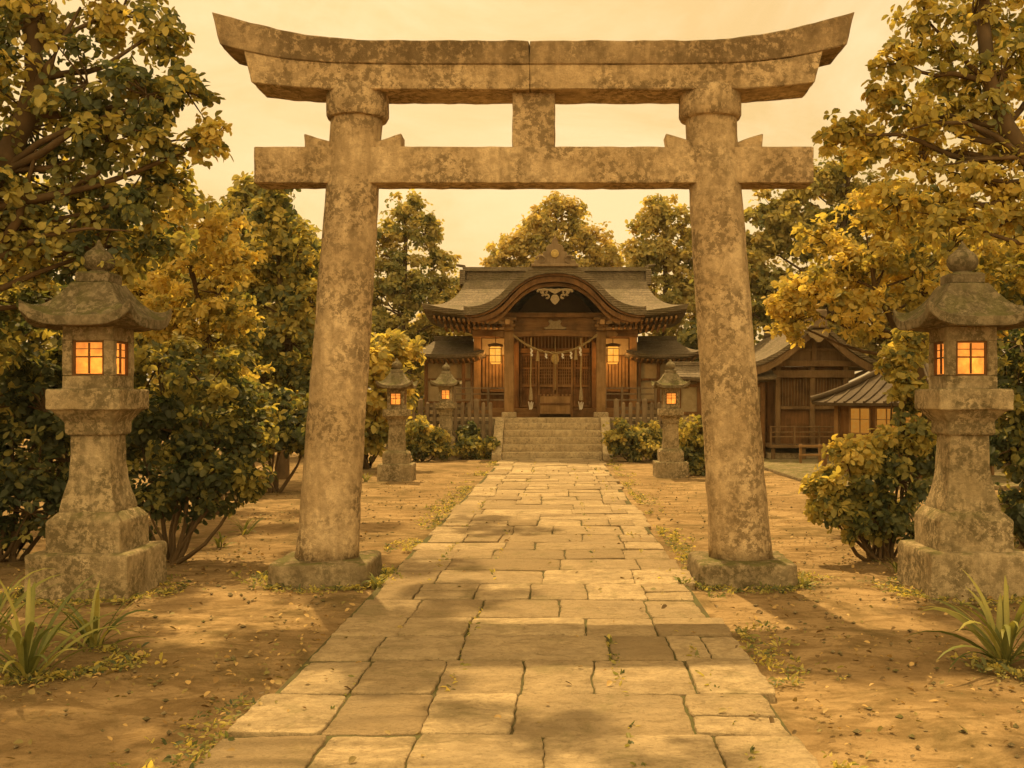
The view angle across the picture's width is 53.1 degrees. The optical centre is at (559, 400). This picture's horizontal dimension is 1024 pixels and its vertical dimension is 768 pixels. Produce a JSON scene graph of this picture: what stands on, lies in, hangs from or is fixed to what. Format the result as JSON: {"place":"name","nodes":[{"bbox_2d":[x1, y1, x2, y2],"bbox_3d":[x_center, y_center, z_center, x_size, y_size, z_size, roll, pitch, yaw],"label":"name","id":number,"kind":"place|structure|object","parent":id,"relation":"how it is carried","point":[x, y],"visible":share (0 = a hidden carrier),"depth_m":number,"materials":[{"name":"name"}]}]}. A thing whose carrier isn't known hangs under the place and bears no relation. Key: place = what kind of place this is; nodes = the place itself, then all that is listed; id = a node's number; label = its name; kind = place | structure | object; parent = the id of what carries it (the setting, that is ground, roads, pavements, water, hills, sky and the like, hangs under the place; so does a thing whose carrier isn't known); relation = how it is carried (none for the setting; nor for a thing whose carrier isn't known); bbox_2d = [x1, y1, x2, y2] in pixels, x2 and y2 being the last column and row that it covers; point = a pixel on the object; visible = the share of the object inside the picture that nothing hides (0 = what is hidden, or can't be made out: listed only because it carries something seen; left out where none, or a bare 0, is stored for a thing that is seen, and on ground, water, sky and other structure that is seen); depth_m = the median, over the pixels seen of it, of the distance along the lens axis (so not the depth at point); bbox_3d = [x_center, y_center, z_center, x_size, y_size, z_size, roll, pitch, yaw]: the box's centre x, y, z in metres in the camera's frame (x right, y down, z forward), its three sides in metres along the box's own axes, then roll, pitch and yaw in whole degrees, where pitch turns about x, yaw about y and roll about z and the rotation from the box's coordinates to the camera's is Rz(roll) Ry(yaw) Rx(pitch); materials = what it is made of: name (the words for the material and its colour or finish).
{"place":"outdoors","nodes":[
{"label":"outdoors","id":0,"kind":"place"},
{"bbox_2d":[194,458,819,767],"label":"stone path","id":1,"kind":"structure","parent":0,"point":[580,725],"depth_m":6.09,"materials":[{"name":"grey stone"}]},
{"bbox_2d":[672,576,695,585],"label":"grass tuft","id":2,"kind":"object","parent":1,"relation":"on","point":[679,579],"visible":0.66,"depth_m":8.79,"materials":[{"name":"green plant"}]},
{"bbox_2d":[0,424,1023,767],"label":"ground","id":3,"kind":"structure","parent":0,"point":[72,738],"depth_m":6.74,"materials":[{"name":"brown soil"}]},
{"bbox_2d":[0,568,70,648],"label":"strap leaf plant","id":4,"kind":"object","parent":3,"relation":"on","point":[15,603],"visible":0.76,"depth_m":6.88,"materials":[{"name":"green plant"}]},
{"bbox_2d":[0,289,70,562],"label":"bush","id":5,"kind":"object","parent":3,"relation":"on","point":[37,424],"visible":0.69,"depth_m":10.04,"materials":[{"name":"green plant"}]},
{"bbox_2d":[0,574,134,678],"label":"strap leaf plant","id":6,"kind":"object","parent":3,"relation":"on","point":[29,657],"visible":0.88,"depth_m":5.91,"materials":[{"name":"green plant"}]},
{"bbox_2d":[24,581,159,646],"bbox_3d":[-2.981,1.382,6.545,0.860,0.481,0.815,0,0,-24],"label":"strap leaf plant","id":7,"kind":"object","parent":3,"relation":"on","point":[91,639],"visible":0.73,"depth_m":6.53,"materials":[{"name":"green plant"}]},
{"bbox_2d":[18,240,171,602],"bbox_3d":[-3.850,0.183,8.560,0.893,3.048,0.890,0,0,0],"label":"stone lantern","id":8,"kind":"object","parent":3,"relation":"on","point":[97,525],"visible":1,"depth_m":8.35,"materials":[{"name":"stone"}]},
{"bbox_2d":[0,174,207,443],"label":"background tree","id":9,"kind":"object","parent":3,"relation":"on","point":[56,337],"visible":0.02,"depth_m":25.46,"materials":[{"name":"green plant"}]},
{"bbox_2d":[0,0,233,374],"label":"broadleaf tree","id":10,"kind":"object","parent":3,"relation":"on","point":[26,225],"visible":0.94,"depth_m":8.61,"materials":[{"name":"green plant"}]},
{"bbox_2d":[114,194,274,514],"bbox_3d":[-5.488,-0.657,14.781,2.669,4.752,1.585,0,0,15],"label":"orange tree","id":11,"kind":"object","parent":3,"relation":"on","point":[160,291],"visible":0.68,"depth_m":14.51,"materials":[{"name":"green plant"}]},
{"bbox_2d":[126,331,287,563],"bbox_3d":[-3.956,0.432,10.433,2.474,2.588,1.319,0,0,14],"label":"bush","id":12,"kind":"object","parent":3,"relation":"on","point":[186,453],"visible":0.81,"depth_m":10.10,"materials":[{"name":"green plant"}]},
{"bbox_2d":[208,532,235,547],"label":"grass tuft","id":13,"kind":"object","parent":3,"relation":"on","point":[217,541],"visible":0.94,"depth_m":11.18,"materials":[{"name":"green plant"}]},
{"bbox_2d":[225,515,269,534],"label":"grass tuft","id":14,"kind":"object","parent":3,"relation":"on","point":[245,529],"visible":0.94,"depth_m":12.21,"materials":[{"name":"green plant"}]},
{"bbox_2d":[190,379,308,492],"bbox_3d":[-5.099,0.674,17.774,2.565,2.110,1.601,0,0,0],"label":"bush","id":15,"kind":"object","parent":3,"relation":"on","point":[291,432],"visible":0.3,"depth_m":17.59,"materials":[{"name":"green plant"}]},
{"bbox_2d":[182,171,321,451],"bbox_3d":[-8.814,-2.465,29.989,6.255,8.379,2.994,0,0,0],"label":"background tree","id":16,"kind":"object","parent":3,"relation":"on","point":[248,191],"visible":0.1,"depth_m":29.62,"materials":[{"name":"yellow plant"}]},
{"bbox_2d":[196,189,321,479],"bbox_3d":[-5.870,-1.434,21.180,3.522,6.289,2.032,0,0,0],"label":"tree","id":17,"kind":"object","parent":3,"relation":"on","point":[294,316],"visible":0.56,"depth_m":20.77,"materials":[{"name":"green plant"}]},
{"bbox_2d":[296,328,425,468],"bbox_3d":[-4.679,-0.144,24.006,3.072,3.727,2.102,0,0,0],"label":"bush","id":18,"kind":"object","parent":3,"relation":"on","point":[391,348],"visible":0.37,"depth_m":23.79,"materials":[{"name":"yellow plant"}]},
{"bbox_2d":[362,472,372,481],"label":"grass tuft","id":19,"kind":"object","parent":3,"relation":"on","point":[366,479],"visible":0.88,"depth_m":20.18,"materials":[{"name":"green plant"}]},
{"bbox_2d":[362,572,388,589],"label":"grass tuft","id":20,"kind":"object","parent":3,"relation":"on","point":[374,582],"visible":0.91,"depth_m":8.73,"materials":[{"name":"green plant"}]},
{"bbox_2d":[375,358,417,480],"bbox_3d":[-3.320,0.415,20.900,0.744,2.545,0.744,0,0,0],"label":"stone lantern","id":21,"kind":"object","parent":3,"relation":"on","point":[396,464],"visible":0.99,"depth_m":20.69,"materials":[{"name":"stone"}]},
{"bbox_2d":[370,311,438,439],"bbox_3d":[-7.107,-0.626,35.980,6.284,5.222,3.535,0,0,0],"label":"background tree","id":22,"kind":"object","parent":3,"relation":"on","point":[376,339],"visible":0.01,"depth_m":35.82,"materials":[{"name":"green plant"}]},
{"bbox_2d":[371,189,461,398],"bbox_3d":[-6.184,-3.057,38.081,5.770,9.542,2.763,0,0,0],"label":"background tree","id":23,"kind":"object","parent":3,"relation":"on","point":[405,289],"visible":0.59,"depth_m":37.70,"materials":[{"name":"green plant"}]},
{"bbox_2d":[405,414,455,461],"bbox_3d":[-3.731,1.049,27.289,1.856,1.367,1.009,0,0,11],"label":"bush","id":24,"kind":"object","parent":3,"relation":"on","point":[425,442],"visible":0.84,"depth_m":27.10,"materials":[{"name":"green plant"}]},
{"bbox_2d":[408,270,473,394],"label":"background tree","id":25,"kind":"object","parent":3,"relation":"on","point":[418,317],"visible":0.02,"depth_m":41.53,"materials":[{"name":"green plant"}]},
{"bbox_2d":[430,362,461,459],"bbox_3d":[-3.119,0.325,28.201,0.803,2.742,0.804,0,0,0],"label":"stone lantern","id":26,"kind":"object","parent":3,"relation":"on","point":[446,381],"visible":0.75,"depth_m":28.01,"materials":[{"name":"stone"}]},
{"bbox_2d":[406,398,491,456],"bbox_3d":[-3.335,0.825,28.900,2.870,1.750,0.160,0,0,0],"label":"wooden fence","id":27,"kind":"object","parent":3,"relation":"on","point":[476,408],"visible":0.4,"depth_m":28.82,"materials":[{"name":"brown wood"}]},
{"bbox_2d":[452,420,502,459],"bbox_3d":[-2.330,1.140,27.955,1.521,1.185,1.098,0,0,29],"label":"bush","id":28,"kind":"object","parent":3,"relation":"on","point":[468,443],"visible":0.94,"depth_m":27.79,"materials":[{"name":"green plant"}]},
{"bbox_2d":[0,460,1023,767],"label":"path weeds","id":29,"kind":"object","parent":3,"relation":"on","point":[996,664],"visible":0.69,"depth_m":6.59,"materials":[{"name":"green plant"}]},
{"bbox_2d":[0,470,1023,767],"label":"fallen leaves","id":30,"kind":"object","parent":3,"relation":"on","point":[266,672],"visible":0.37,"depth_m":6.49,"materials":[{"name":"brown plant"}]},
{"bbox_2d":[13,489,1023,767],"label":"pebbles","id":31,"kind":"object","parent":3,"relation":"on","point":[855,731],"visible":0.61,"depth_m":6.83,"materials":[{"name":"stone"}]},
{"bbox_2d":[212,12,853,589],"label":"torii gate","id":32,"kind":"structure","parent":3,"relation":"on","point":[356,164],"depth_m":8.92,"materials":[{"name":"stone"}]},
{"bbox_2d":[492,417,612,459],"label":"stone steps","id":33,"kind":"structure","parent":3,"relation":"on","point":[546,440],"depth_m":28.31,"materials":[{"name":"stone"}]},
{"bbox_2d":[479,190,628,266],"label":"background tree","id":34,"kind":"object","parent":3,"relation":"on","point":[521,244],"visible":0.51,"depth_m":43.59,"materials":[{"name":"green plant"}]},
{"bbox_2d":[411,234,698,455],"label":"shrine hall","id":35,"kind":"structure","parent":3,"relation":"on","point":[549,295],"depth_m":31.20,"materials":[{"name":"wood"}]},
{"bbox_2d":[488,337,502,363],"bbox_3d":[-1.910,-1.550,30.550,0.440,0.940,0.440,0,0,0],"label":"hanging lantern","id":36,"kind":"object","parent":35,"relation":"hanging from","point":[495,352],"visible":0.99,"depth_m":30.38,"materials":[{"name":"yellow paper"}]},
{"bbox_2d":[520,353,536,406],"bbox_3d":[-0.955,-0.610,31.580,0.530,1.660,0.080,0,0,0],"label":"door","id":37,"kind":"structure","parent":35,"relation":"in","point":[524,358],"depth_m":31.57,"materials":[{"name":"brown wood"}]},
{"bbox_2d":[538,353,554,395],"bbox_3d":[-0.410,-0.610,31.580,0.520,1.660,0.080,0,0,0],"label":"door","id":38,"kind":"structure","parent":35,"relation":"in","point":[546,368],"depth_m":31.57,"materials":[{"name":"brown wood"}]},
{"bbox_2d":[551,337,558,389],"bbox_3d":[-0.130,-1.075,30.200,0.240,1.550,0.240,0,0,0],"label":"shrine bell","id":39,"kind":"object","parent":35,"relation":"hanging from","point":[552,357],"visible":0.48,"depth_m":30.19,"materials":[{"name":"gold metal"}]},
{"bbox_2d":[537,394,572,416],"bbox_3d":[-0.130,0.170,30.450,1.050,0.680,0.500,0,0,0],"label":"offering box","id":40,"kind":"object","parent":35,"relation":"on","point":[554,404],"visible":0.98,"depth_m":30.23,"materials":[{"name":"brown wood"}]},
{"bbox_2d":[513,334,597,363],"bbox_3d":[-0.131,-1.480,29.550,2.468,0.883,0.114,0,0,0],"label":"sacred rope","id":41,"kind":"object","parent":35,"relation":"hanging from","point":[555,353],"visible":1,"depth_m":29.53,"materials":[{"name":"fabric"}]},
{"bbox_2d":[528,338,532,409],"bbox_3d":[-0.828,-0.760,29.604,0.119,2.081,0.124,0,0,44],"label":"bell rope","id":42,"kind":"object","parent":41,"relation":"hanging from","point":[530,398],"visible":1,"depth_m":29.58,"materials":[{"name":"fabric"}]},
{"bbox_2d":[556,353,572,395],"bbox_3d":[0.150,-0.610,31.580,0.520,1.660,0.080,0,0,0],"label":"door","id":43,"kind":"structure","parent":35,"relation":"in","point":[564,368],"depth_m":31.57,"materials":[{"name":"brown wood"}]},
{"bbox_2d":[578,338,583,409],"bbox_3d":[0.622,-0.760,29.604,0.119,2.081,0.124,0,0,44],"label":"bell rope","id":44,"kind":"object","parent":35,"relation":"hanging from","point":[581,399],"visible":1,"depth_m":29.58,"materials":[{"name":"fabric"}]},
{"bbox_2d":[573,353,590,406],"bbox_3d":[0.695,-0.610,31.580,0.530,1.660,0.080,0,0,0],"label":"door","id":45,"kind":"structure","parent":35,"relation":"in","point":[586,358],"depth_m":31.57,"materials":[{"name":"brown wood"}]},
{"bbox_2d":[606,337,620,363],"bbox_3d":[1.590,-1.550,30.550,0.440,0.940,0.440,0,0,0],"label":"hanging lantern","id":46,"kind":"object","parent":35,"relation":"hanging from","point":[612,353],"visible":0.96,"depth_m":30.38,"materials":[{"name":"yellow paper"}]},
{"bbox_2d":[600,417,662,461],"bbox_3d":[1.889,1.076,26.685,1.696,1.298,1.212,0,0,0],"label":"bush","id":47,"kind":"object","parent":3,"relation":"on","point":[623,436],"visible":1,"depth_m":26.42,"materials":[{"name":"green plant"}]},
{"bbox_2d":[614,398,662,457],"bbox_3d":[3.090,0.825,28.900,3.120,1.750,0.160,0,0,0],"label":"wooden fence","id":48,"kind":"object","parent":3,"relation":"on","point":[644,408],"visible":0.22,"depth_m":28.82,"materials":[{"name":"brown wood"}]},
{"bbox_2d":[645,431,662,459],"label":"bush","id":49,"kind":"object","parent":3,"relation":"on","point":[654,455],"visible":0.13,"depth_m":27.12,"materials":[{"name":"green plant"}]},
{"bbox_2d":[618,193,696,361],"bbox_3d":[4.756,-3.166,40.030,4.983,9.756,3.004,0,0,0],"label":"background tree","id":50,"kind":"object","parent":3,"relation":"on","point":[662,251],"visible":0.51,"depth_m":39.55,"materials":[{"name":"green plant"}]},
{"bbox_2d":[651,359,689,477],"bbox_3d":[2.340,0.411,21.600,0.750,2.561,0.748,0,0,0],"label":"stone lantern","id":51,"kind":"object","parent":3,"relation":"on","point":[669,462],"visible":1,"depth_m":21.38,"materials":[{"name":"stone"}]},
{"bbox_2d":[678,414,705,475],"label":"bush","id":52,"kind":"object","parent":3,"relation":"on","point":[692,446],"visible":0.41,"depth_m":21.92,"materials":[{"name":"green plant"}]},
{"bbox_2d":[675,275,763,361],"bbox_3d":[5.886,-1.562,37.023,5.118,6.541,2.959,0,0,0],"label":"background tree","id":53,"kind":"object","parent":3,"relation":"on","point":[689,337],"visible":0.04,"depth_m":36.50,"materials":[{"name":"green plant"}]},
{"bbox_2d":[673,362,776,457],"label":"roofed wall","id":54,"kind":"structure","parent":3,"relation":"on","point":[690,401],"depth_m":27.44,"materials":[{"name":"paint"}]},
{"bbox_2d":[796,571,821,587],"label":"grass tuft","id":55,"kind":"object","parent":3,"relation":"on","point":[804,581],"visible":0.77,"depth_m":8.81,"materials":[{"name":"green plant"}]},
{"bbox_2d":[754,309,877,458],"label":"side hall","id":56,"kind":"structure","parent":3,"relation":"on","point":[818,363],"depth_m":27.51,"materials":[{"name":"brown wood"}]},
{"bbox_2d":[744,147,918,381],"bbox_3d":[9.171,-3.614,34.138,8.664,10.667,3.344,0,0,0],"label":"background tree","id":57,"kind":"object","parent":3,"relation":"on","point":[779,219],"visible":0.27,"depth_m":33.59,"materials":[{"name":"green plant"}]},
{"bbox_2d":[798,328,936,561],"bbox_3d":[3.298,0.459,10.348,1.804,2.522,1.035,0,0,0],"label":"bush","id":58,"kind":"object","parent":3,"relation":"on","point":[865,508],"visible":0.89,"depth_m":10.20,"materials":[{"name":"green plant"}]},
{"bbox_2d":[875,557,897,572],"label":"grass tuft","id":59,"kind":"object","parent":3,"relation":"on","point":[895,565],"visible":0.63,"depth_m":9.60,"materials":[{"name":"green plant"}]},
{"bbox_2d":[761,179,1023,485],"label":"young tree","id":60,"kind":"object","parent":3,"relation":"on","point":[785,300],"visible":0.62,"depth_m":13.47,"materials":[{"name":"yellow plant"}]},
{"bbox_2d":[811,0,1023,278],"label":"broadleaf tree","id":61,"kind":"object","parent":3,"relation":"on","point":[998,136],"visible":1,"depth_m":9.42,"materials":[{"name":"green plant"}]},
{"bbox_2d":[875,184,1023,446],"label":"background tree","id":62,"kind":"object","parent":3,"relation":"on","point":[1000,378],"visible":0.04,"depth_m":25.53,"materials":[{"name":"green plant"}]},
{"bbox_2d":[893,241,1023,603],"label":"stone lantern","id":63,"kind":"object","parent":3,"relation":"on","point":[962,314],"visible":0.97,"depth_m":8.41,"materials":[{"name":"stone"}]},
{"bbox_2d":[905,568,1023,671],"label":"strap leaf plant","id":64,"kind":"object","parent":3,"relation":"on","point":[1003,634],"visible":0.92,"depth_m":6.25,"materials":[{"name":"green plant"}]},
{"bbox_2d":[989,328,1023,550],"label":"bush","id":65,"kind":"object","parent":3,"relation":"on","point":[1011,501],"visible":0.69,"depth_m":10.58,"materials":[{"name":"green plant"}]},
{"bbox_2d":[0,0,1023,389],"label":"sky","id":66,"kind":"structure","parent":0,"point":[473,218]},
{"bbox_2d":[764,457,1023,490],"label":"side pavement","id":67,"kind":"structure","parent":0,"point":[794,469],"depth_m":22.64,"materials":[{"name":"stone"}]},
{"bbox_2d":[799,444,828,462],"bbox_3d":[6.400,1.330,25.185,1.050,0.500,0.090,0,0,0],"label":"rail","id":68,"kind":"object","parent":67,"relation":"on","point":[819,454],"visible":0.5,"depth_m":25.14,"materials":[{"name":"brown wood"}]},
{"bbox_2d":[822,450,828,465],"bbox_3d":[5.980,1.320,22.500,0.420,0.480,0.100,0,0,0],"label":"wooden post","id":69,"kind":"object","parent":67,"relation":"on","point":[824,462],"visible":0.2,"depth_m":22.45,"materials":[{"name":"brown wood"}]},
{"bbox_2d":[810,356,993,477],"bbox_3d":[7.420,0.320,21.500,2.832,2.560,3.236,0,0,-38],"label":"hip roofed hut","id":70,"kind":"object","parent":67,"relation":"on","point":[861,405],"visible":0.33,"depth_m":21.41,"materials":[{"name":"brown wood"}]},
{"bbox_2d":[849,407,871,434],"bbox_3d":[6.278,0.430,21.396,0.040,0.575,0.540,0,0,-38],"label":"window","id":71,"kind":"structure","parent":70,"relation":"in","point":[859,417],"depth_m":21.39,"materials":[{"name":"yellow wood"}]},
{"bbox_2d":[875,407,898,434],"bbox_3d":[6.672,0.430,20.888,0.040,0.575,0.540,0,0,-38],"label":"window","id":72,"kind":"structure","parent":70,"relation":"in","point":[880,412],"depth_m":20.97,"materials":[{"name":"yellow wood"}]},
{"bbox_2d":[906,411,921,422],"bbox_3d":[7.066,0.430,20.388,0.040,0.575,0.540,0,0,-38],"label":"window","id":73,"kind":"structure","parent":70,"relation":"in","point":[919,414],"depth_m":20.45,"materials":[{"name":"yellow paper"}]}
]}

